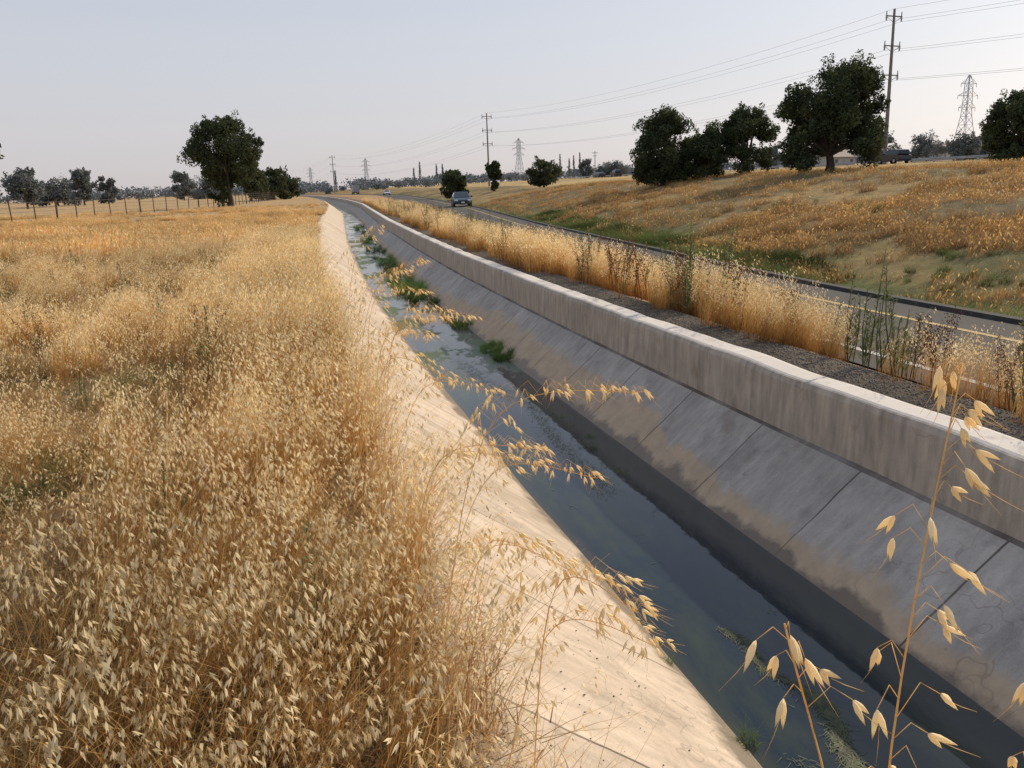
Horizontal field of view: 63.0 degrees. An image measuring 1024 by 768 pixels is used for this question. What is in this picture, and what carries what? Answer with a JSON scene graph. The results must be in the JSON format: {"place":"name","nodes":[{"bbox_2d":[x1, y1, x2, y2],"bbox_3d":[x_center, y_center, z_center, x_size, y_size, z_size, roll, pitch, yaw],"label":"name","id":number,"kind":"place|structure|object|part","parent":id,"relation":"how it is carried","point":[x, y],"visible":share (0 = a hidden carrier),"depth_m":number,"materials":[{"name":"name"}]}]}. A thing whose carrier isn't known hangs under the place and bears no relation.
{"place":"outdoors","nodes":[
{"label":"outdoors","id":0,"kind":"place"},
{"bbox_2d":[0,159,1023,767],"bbox_3d":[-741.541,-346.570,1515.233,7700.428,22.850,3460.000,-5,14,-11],"label":"ground","id":1,"kind":"structure","parent":0,"point":[484,193],"depth_m":19.28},
{"bbox_2d":[0,166,48,208],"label":"background tree","id":2,"kind":"object","parent":1,"relation":"on","point":[18,184],"visible":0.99,"depth_m":167.73,"materials":[{"name":"green plant"}]},
{"bbox_2d":[35,173,77,206],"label":"background tree","id":3,"kind":"object","parent":1,"relation":"on","point":[62,191],"visible":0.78,"depth_m":196.45,"materials":[{"name":"green plant"}]},
{"bbox_2d":[68,166,98,205],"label":"background tree","id":4,"kind":"object","parent":1,"relation":"on","point":[80,180],"visible":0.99,"depth_m":185.96,"materials":[{"name":"green plant"}]},
{"bbox_2d":[95,175,119,203],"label":"background tree","id":5,"kind":"object","parent":1,"relation":"on","point":[109,188],"visible":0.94,"depth_m":210.67,"materials":[{"name":"green plant"}]},
{"bbox_2d":[0,191,279,222],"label":"wire fence","id":6,"kind":"object","parent":1,"relation":"on","point":[108,199],"visible":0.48,"depth_m":77.80,"materials":[{"name":"metal"}]},
{"bbox_2d":[0,202,328,269],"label":"dry grass field","id":7,"kind":"structure","parent":1,"relation":"on","point":[66,227],"depth_m":30.98,"materials":[{"name":"beige plant"}]},
{"bbox_2d":[169,170,198,199],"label":"background tree","id":8,"kind":"object","parent":1,"relation":"on","point":[181,190],"visible":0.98,"depth_m":235.21,"materials":[{"name":"green plant"}]},
{"bbox_2d":[0,221,375,382],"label":"dry grass bank","id":9,"kind":"structure","parent":1,"relation":"on","point":[285,265],"depth_m":10.50,"materials":[{"name":"beige plant"}]},
{"bbox_2d":[189,175,217,198],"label":"background tree","id":10,"kind":"object","parent":1,"relation":"on","point":[203,190],"visible":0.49,"depth_m":273.50,"materials":[{"name":"green plant"}]},
{"bbox_2d":[176,110,263,206],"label":"tree","id":11,"kind":"object","parent":1,"relation":"on","point":[233,146],"visible":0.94,"depth_m":94.73,"materials":[{"name":"green plant"}]},
{"bbox_2d":[206,170,238,207],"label":"sapling shrub","id":12,"kind":"object","parent":1,"relation":"on","point":[222,197],"visible":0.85,"depth_m":96.55,"materials":[{"name":"green plant"}]},
{"bbox_2d":[235,161,270,200],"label":"background tree","id":13,"kind":"object","parent":1,"relation":"on","point":[259,182],"visible":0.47,"depth_m":156.34,"materials":[{"name":"green plant"}]},
{"bbox_2d":[252,165,290,199],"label":"background tree","id":14,"kind":"object","parent":1,"relation":"on","point":[278,178],"visible":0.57,"depth_m":167.42,"materials":[{"name":"green plant"}]},
{"bbox_2d":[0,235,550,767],"bbox_3d":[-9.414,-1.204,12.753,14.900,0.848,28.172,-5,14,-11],"label":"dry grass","id":15,"kind":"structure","parent":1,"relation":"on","point":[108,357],"depth_m":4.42,"materials":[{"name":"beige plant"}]},
{"bbox_2d":[277,173,301,198],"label":"background tree","id":16,"kind":"object","parent":1,"relation":"on","point":[293,184],"visible":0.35,"depth_m":177.28,"materials":[{"name":"green plant"}]},
{"bbox_2d":[329,156,335,192],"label":"utility pole","id":17,"kind":"object","parent":1,"relation":"on","point":[333,173],"visible":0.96,"depth_m":440.55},
{"bbox_2d":[0,282,675,767],"bbox_3d":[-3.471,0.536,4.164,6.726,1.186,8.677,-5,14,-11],"label":"wild oat grass","id":18,"kind":"structure","parent":1,"relation":"on","point":[252,424],"depth_m":2.74,"materials":[{"name":"beige plant"}]},
{"bbox_2d":[334,223,386,388],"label":"wild oat plant","id":19,"kind":"object","parent":1,"relation":"on","point":[380,233],"visible":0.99,"depth_m":4.67,"materials":[{"name":"plant"}]},
{"bbox_2d":[363,158,369,179],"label":"transmission tower","id":20,"kind":"structure","parent":1,"relation":"on","point":[366,164],"depth_m":1001.81,"materials":[{"name":"metal"}]},
{"bbox_2d":[344,267,415,461],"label":"wild oat plant","id":21,"kind":"object","parent":1,"relation":"on","point":[401,272],"visible":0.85,"depth_m":4.15,"materials":[{"name":"plant"}]},
{"bbox_2d":[352,256,432,534],"bbox_3d":[-0.493,0.103,3.688,0.392,1.313,0.122,-5,14,-11],"label":"wild oat plant","id":22,"kind":"object","parent":1,"relation":"on","point":[401,267],"visible":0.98,"depth_m":3.57,"materials":[{"name":"plant"}]},
{"bbox_2d":[357,284,433,519],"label":"wild oat plant","id":23,"kind":"object","parent":1,"relation":"on","point":[396,292],"visible":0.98,"depth_m":3.88,"materials":[{"name":"plant"}]},
{"bbox_2d":[358,322,441,577],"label":"wild oat plant","id":24,"kind":"object","parent":1,"relation":"on","point":[403,332],"visible":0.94,"depth_m":3.14,"materials":[{"name":"plant"}]},
{"bbox_2d":[354,347,462,652],"bbox_3d":[-0.315,0.409,2.825,0.384,1.108,0.134,-6,14,-15],"label":"wild oat plant","id":25,"kind":"object","parent":1,"relation":"on","point":[395,360],"visible":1,"depth_m":2.72,"materials":[{"name":"plant"}]},
{"bbox_2d":[366,310,459,577],"bbox_3d":[-0.351,0.319,3.035,0.375,1.188,0.145,-2,13,1],"label":"wild oat plant","id":26,"kind":"object","parent":1,"relation":"on","point":[431,319],"visible":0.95,"depth_m":2.92,"materials":[{"name":"plant"}]},
{"bbox_2d":[379,299,483,547],"bbox_3d":[-0.323,0.230,3.446,0.502,1.167,0.143,-5,14,-11],"label":"wild oat plant","id":27,"kind":"object","parent":1,"relation":"on","point":[441,309],"visible":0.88,"depth_m":3.33,"materials":[{"name":"plant"}]},
{"bbox_2d":[380,371,507,551],"bbox_3d":[-0.268,0.409,3.182,0.584,0.939,0.136,-5,14,-11],"label":"wild oat plant","id":28,"kind":"object","parent":1,"relation":"on","point":[462,382],"visible":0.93,"depth_m":3.10,"materials":[{"name":"plant"}]},
{"bbox_2d":[0,152,902,203],"bbox_3d":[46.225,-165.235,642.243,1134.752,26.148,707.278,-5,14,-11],"label":"distant trees","id":29,"kind":"object","parent":1,"relation":"on","point":[307,187],"visible":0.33,"depth_m":511.33,"materials":[{"name":"green plant"}]},
{"bbox_2d":[438,169,469,198],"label":"tree","id":30,"kind":"object","parent":1,"relation":"on","point":[452,181],"visible":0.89,"depth_m":138.55,"materials":[{"name":"green plant"}]},
{"bbox_2d":[412,441,523,698],"bbox_3d":[-0.132,0.585,2.619,0.416,0.851,0.154,-5,14,-11],"label":"wild oat plant","id":31,"kind":"object","parent":1,"relation":"on","point":[479,457],"visible":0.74,"depth_m":2.54,"materials":[{"name":"plant"}]},
{"bbox_2d":[385,430,558,766],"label":"wild oat plant","id":32,"kind":"object","parent":1,"relation":"on","point":[510,445],"visible":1,"depth_m":1.94,"materials":[{"name":"plant"}]},
{"bbox_2d":[482,113,492,185],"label":"utility pole","id":33,"kind":"object","parent":1,"relation":"on","point":[486,116],"visible":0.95,"depth_m":230.05,"materials":[{"name":"brown wood"}]},
{"bbox_2d":[484,160,501,190],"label":"narrow tree","id":34,"kind":"object","parent":1,"relation":"on","point":[493,171],"visible":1,"depth_m":133.96,"materials":[{"name":"green plant"}]},
{"bbox_2d":[446,525,561,696],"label":"wild oat plant","id":35,"kind":"object","parent":1,"relation":"on","point":[525,541],"visible":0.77,"depth_m":2.40,"materials":[{"name":"plant"}]},
{"bbox_2d":[0,196,1023,672],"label":"roadside weeds","id":36,"kind":"object","parent":1,"relation":"on","point":[686,298],"visible":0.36,"depth_m":7.88,"materials":[{"name":"beige plant"}]},
{"bbox_2d":[0,195,1023,767],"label":"ditch green weeds","id":37,"kind":"object","parent":1,"relation":"on","point":[770,261],"visible":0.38,"depth_m":19.15,"materials":[{"name":"plant"}]},
{"bbox_2d":[361,196,663,289],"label":"roadside dry grass","id":38,"kind":"structure","parent":1,"relation":"on","point":[526,252],"depth_m":17.88,"materials":[{"name":"beige plant"}]},
{"bbox_2d":[445,527,589,766],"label":"wild oat plant","id":39,"kind":"object","parent":1,"relation":"on","point":[523,536],"visible":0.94,"depth_m":2.03,"materials":[{"name":"plant"}]},
{"bbox_2d":[512,138,524,179],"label":"transmission tower","id":40,"kind":"structure","parent":1,"relation":"on","point":[518,157],"depth_m":800.70,"materials":[{"name":"metal"}]},
{"bbox_2d":[428,453,613,750],"bbox_3d":[0.017,0.622,2.338,0.542,0.899,0.135,-1,14,5],"label":"wild oat plant","id":41,"kind":"object","parent":1,"relation":"on","point":[521,469],"visible":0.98,"depth_m":2.25,"materials":[{"name":"plant"}]},
{"bbox_2d":[525,155,562,186],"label":"bush","id":42,"kind":"object","parent":1,"relation":"on","point":[546,173],"visible":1,"depth_m":124.06,"materials":[{"name":"green plant"}]},
{"bbox_2d":[436,377,654,767],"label":"wild oat plant","id":43,"kind":"object","parent":1,"relation":"on","point":[587,394],"visible":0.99,"depth_m":1.86,"materials":[{"name":"plant"}]},
{"bbox_2d":[479,551,673,767],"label":"wild oat plant","id":44,"kind":"object","parent":1,"relation":"on","point":[598,575],"visible":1,"depth_m":1.36,"materials":[{"name":"plant"}]},
{"bbox_2d":[578,158,594,177],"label":"background tree","id":45,"kind":"object","parent":1,"relation":"on","point":[589,169],"visible":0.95,"depth_m":365.74,"materials":[{"name":"green plant"}]},
{"bbox_2d":[499,598,679,767],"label":"wild oat plant","id":46,"kind":"object","parent":1,"relation":"on","point":[582,608],"visible":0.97,"depth_m":1.64,"materials":[{"name":"plant"}]},
{"bbox_2d":[595,160,627,176],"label":"background tree","id":47,"kind":"object","parent":1,"relation":"on","point":[604,167],"visible":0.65,"depth_m":286.62,"materials":[{"name":"green plant"}]},
{"bbox_2d":[629,103,696,185],"bbox_3d":[11.877,-18.595,65.753,5.608,6.579,5.520,10,18,42],"label":"round tree","id":48,"kind":"object","parent":1,"relation":"on","point":[661,128],"visible":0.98,"depth_m":64.62,"materials":[{"name":"green plant"}]},
{"bbox_2d":[388,194,1023,325],"bbox_3d":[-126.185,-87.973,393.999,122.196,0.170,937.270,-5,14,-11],"label":"road kerb","id":49,"kind":"structure","parent":1,"relation":"on","point":[966,311],"depth_m":15.09,"materials":[{"name":"concrete"}]},
{"bbox_2d":[675,119,737,178],"bbox_3d":[15.434,-18.180,65.145,4.824,4.818,4.738,6,16,31],"label":"round tree","id":50,"kind":"object","parent":1,"relation":"on","point":[704,153],"visible":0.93,"depth_m":64.36,"materials":[{"name":"green plant"}]},
{"bbox_2d":[466,159,984,183],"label":"highway","id":51,"kind":"structure","parent":1,"relation":"on","point":[814,167],"depth_m":106.73,"materials":[{"name":"grey asphalt"}]},
{"bbox_2d":[594,172,604,177],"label":"dark sedan","id":52,"kind":"object","parent":51,"relation":"on","point":[598,174],"visible":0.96,"depth_m":226.71,"materials":[{"name":"paint"}]},
{"bbox_2d":[610,170,621,176],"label":"black suv","id":53,"kind":"object","parent":51,"relation":"on","point":[614,173],"visible":0.97,"depth_m":212.98,"materials":[{"name":"paint"}]},
{"bbox_2d":[878,149,911,163],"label":"dark suv","id":54,"kind":"object","parent":51,"relation":"on","point":[892,156],"visible":0.81,"depth_m":102.03,"materials":[{"name":"paint"}]},
{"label":"windows","id":55,"kind":"part","parent":54,"relation":"part of","materials":[{"name":"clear glass"}]},
{"bbox_2d":[472,157,1023,315],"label":"embankment dry grass","id":56,"kind":"structure","parent":1,"relation":"on","point":[1010,228],"depth_m":29.06,"materials":[{"name":"beige plant"}]},
{"bbox_2d":[720,101,780,173],"bbox_3d":[18.508,-18.849,64.405,4.772,5.864,4.227,-5,14,-11],"label":"slender tree","id":57,"kind":"object","parent":1,"relation":"on","point":[745,128],"visible":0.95,"depth_m":63.79,"materials":[{"name":"green plant"}]},
{"bbox_2d":[758,143,781,169],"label":"background tree","id":58,"kind":"object","parent":1,"relation":"on","point":[776,156],"visible":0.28,"depth_m":220.44,"materials":[{"name":"green plant"}]},
{"bbox_2d":[558,154,993,178],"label":"guardrail","id":59,"kind":"object","parent":1,"relation":"on","point":[940,158],"visible":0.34,"depth_m":111.21,"materials":[{"name":"metal"}]},
{"bbox_2d":[565,237,1023,426],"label":"roadside oat grass","id":60,"kind":"structure","parent":1,"relation":"on","point":[757,320],"depth_m":8.61,"materials":[{"name":"beige plant"}]},
{"bbox_2d":[772,49,890,172],"bbox_3d":[19.389,-16.415,50.983,6.772,7.252,6.968,4,15,24],"label":"oak tree","id":61,"kind":"object","parent":1,"relation":"on","point":[840,119],"visible":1,"depth_m":49.86,"materials":[{"name":"green plant"}]},
{"bbox_2d":[813,155,854,166],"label":"walls","id":62,"kind":"structure","parent":1,"relation":"on","point":[840,159],"depth_m":304.02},
{"bbox_2d":[825,149,856,157],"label":"roof","id":63,"kind":"structure","parent":62,"relation":"on","point":[844,153],"depth_m":306.82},
{"bbox_2d":[871,130,901,163],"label":"background tree","id":64,"kind":"object","parent":1,"relation":"on","point":[890,140],"visible":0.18,"depth_m":228.81,"materials":[{"name":"green plant"}]},
{"bbox_2d":[882,9,902,163],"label":"utility pole","id":65,"kind":"object","parent":1,"relation":"on","point":[890,75],"visible":0.85,"depth_m":109.42,"materials":[{"name":"wood"}]},
{"bbox_2d":[303,0,1022,176],"bbox_3d":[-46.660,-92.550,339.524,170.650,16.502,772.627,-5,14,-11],"label":"power lines","id":66,"kind":"object","parent":65,"relation":"attached to","point":[735,90],"visible":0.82,"depth_m":131.66,"materials":[{"name":"grey metal"}]},
{"bbox_2d":[909,129,949,161],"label":"background tree","id":67,"kind":"object","parent":1,"relation":"on","point":[925,148],"visible":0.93,"depth_m":259.64,"materials":[{"name":"green plant"}]},
{"bbox_2d":[912,151,957,161],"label":"walls","id":68,"kind":"structure","parent":1,"relation":"on","point":[947,155],"depth_m":279.60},
{"bbox_2d":[943,129,980,160],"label":"background tree","id":69,"kind":"object","parent":1,"relation":"on","point":[958,147],"visible":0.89,"depth_m":220.34,"materials":[{"name":"green plant"}]},
{"bbox_2d":[953,75,977,141],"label":"transmission tower","id":70,"kind":"structure","parent":1,"relation":"on","point":[967,97],"depth_m":420.37,"materials":[{"name":"metal"}]},
{"bbox_2d":[959,136,983,159],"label":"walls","id":71,"kind":"structure","parent":1,"relation":"on","point":[975,149],"depth_m":230.01,"materials":[{"name":"grey"}]},
{"bbox_2d":[979,134,1004,158],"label":"background tree","id":72,"kind":"object","parent":1,"relation":"on","point":[981,152],"visible":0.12,"depth_m":168.73,"materials":[{"name":"green plant"}]},
{"bbox_2d":[978,88,1023,162],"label":"roadside tree","id":73,"kind":"object","parent":1,"relation":"on","point":[1004,123],"visible":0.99,"depth_m":59.05,"materials":[{"name":"green plant"}]},
{"bbox_2d":[0,0,1023,198],"label":"sky","id":74,"kind":"structure","parent":0,"point":[116,89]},
{"bbox_2d":[299,195,1023,767],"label":"concrete canal","id":75,"kind":"structure","parent":0,"point":[815,479],"depth_m":5.41,"materials":[{"name":"beige concrete"}]},
{"bbox_2d":[719,621,894,767],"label":"wild oat plant","id":76,"kind":"object","parent":75,"relation":"on","point":[811,671],"visible":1,"depth_m":0.60,"materials":[{"name":"plant"}]},
{"bbox_2d":[862,356,1023,767],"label":"wild oat plant","id":77,"kind":"object","parent":75,"relation":"on","point":[972,477],"visible":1,"depth_m":0.70,"materials":[{"name":"plant"}]},
{"bbox_2d":[993,683,1023,767],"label":"wild oat plant","id":78,"kind":"object","parent":75,"relation":"on","point":[1019,694],"visible":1,"depth_m":0.67,"materials":[{"name":"plant"}]},
{"bbox_2d":[304,194,1023,413],"bbox_3d":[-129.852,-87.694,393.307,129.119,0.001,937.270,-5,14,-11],"label":"road","id":79,"kind":"structure","parent":0,"point":[939,316],"depth_m":12.10,"materials":[{"name":"grey asphalt"}]},
{"bbox_2d":[351,185,359,193],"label":"box truck","id":80,"kind":"object","parent":79,"relation":"on","point":[355,189],"visible":0.91,"depth_m":320.42,"materials":[{"name":"paint"}]},
{"bbox_2d":[383,190,390,194],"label":"white car","id":81,"kind":"object","parent":79,"relation":"on","point":[386,192],"visible":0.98,"depth_m":246.23,"materials":[{"name":"paint"}]},
{"bbox_2d":[451,192,472,206],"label":"blue car","id":82,"kind":"object","parent":79,"relation":"on","point":[461,198],"visible":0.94,"depth_m":83.39,"materials":[{"name":"paint"}]},
{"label":"windows","id":83,"kind":"part","parent":82,"relation":"part of","materials":[{"name":"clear glass"}]},
{"bbox_2d":[377,195,1019,395],"bbox_3d":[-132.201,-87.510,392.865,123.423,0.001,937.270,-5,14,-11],"label":"white road line","id":84,"kind":"object","parent":79,"relation":"on","point":[857,348],"visible":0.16,"depth_m":9.24,"materials":[{"name":"paint"}]},
{"bbox_2d":[379,194,1020,342],"bbox_3d":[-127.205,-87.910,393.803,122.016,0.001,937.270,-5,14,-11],"label":"yellow road line","id":85,"kind":"object","parent":79,"relation":"on","point":[831,301],"visible":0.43,"depth_m":12.50,"materials":[{"name":"paint"}]},
{"bbox_2d":[328,202,1023,767],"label":"canal water","id":86,"kind":"structure","parent":0,"point":[696,590],"depth_m":5.12,"materials":[{"name":"grey liquid"}]},
{"bbox_2d":[354,222,765,750],"bbox_3d":[-4.621,-4.743,30.386,1.557,0.438,56.142,-5,14,-11],"label":"canal waterweed","id":87,"kind":"object","parent":86,"relation":"in","point":[417,285],"visible":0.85,"depth_m":18.73,"materials":[{"name":"green plant"}]},
{"bbox_2d":[447,346,887,767],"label":"floating algae","id":88,"kind":"object","parent":86,"relation":"on","point":[849,759],"visible":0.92,"depth_m":4.06,"materials":[{"name":"green plant"}]},
{"bbox_2d":[383,259,1023,767],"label":"gravel","id":89,"kind":"structure","parent":0,"point":[725,337],"depth_m":7.14,"materials":[{"name":"grey gravel"}]}
]}

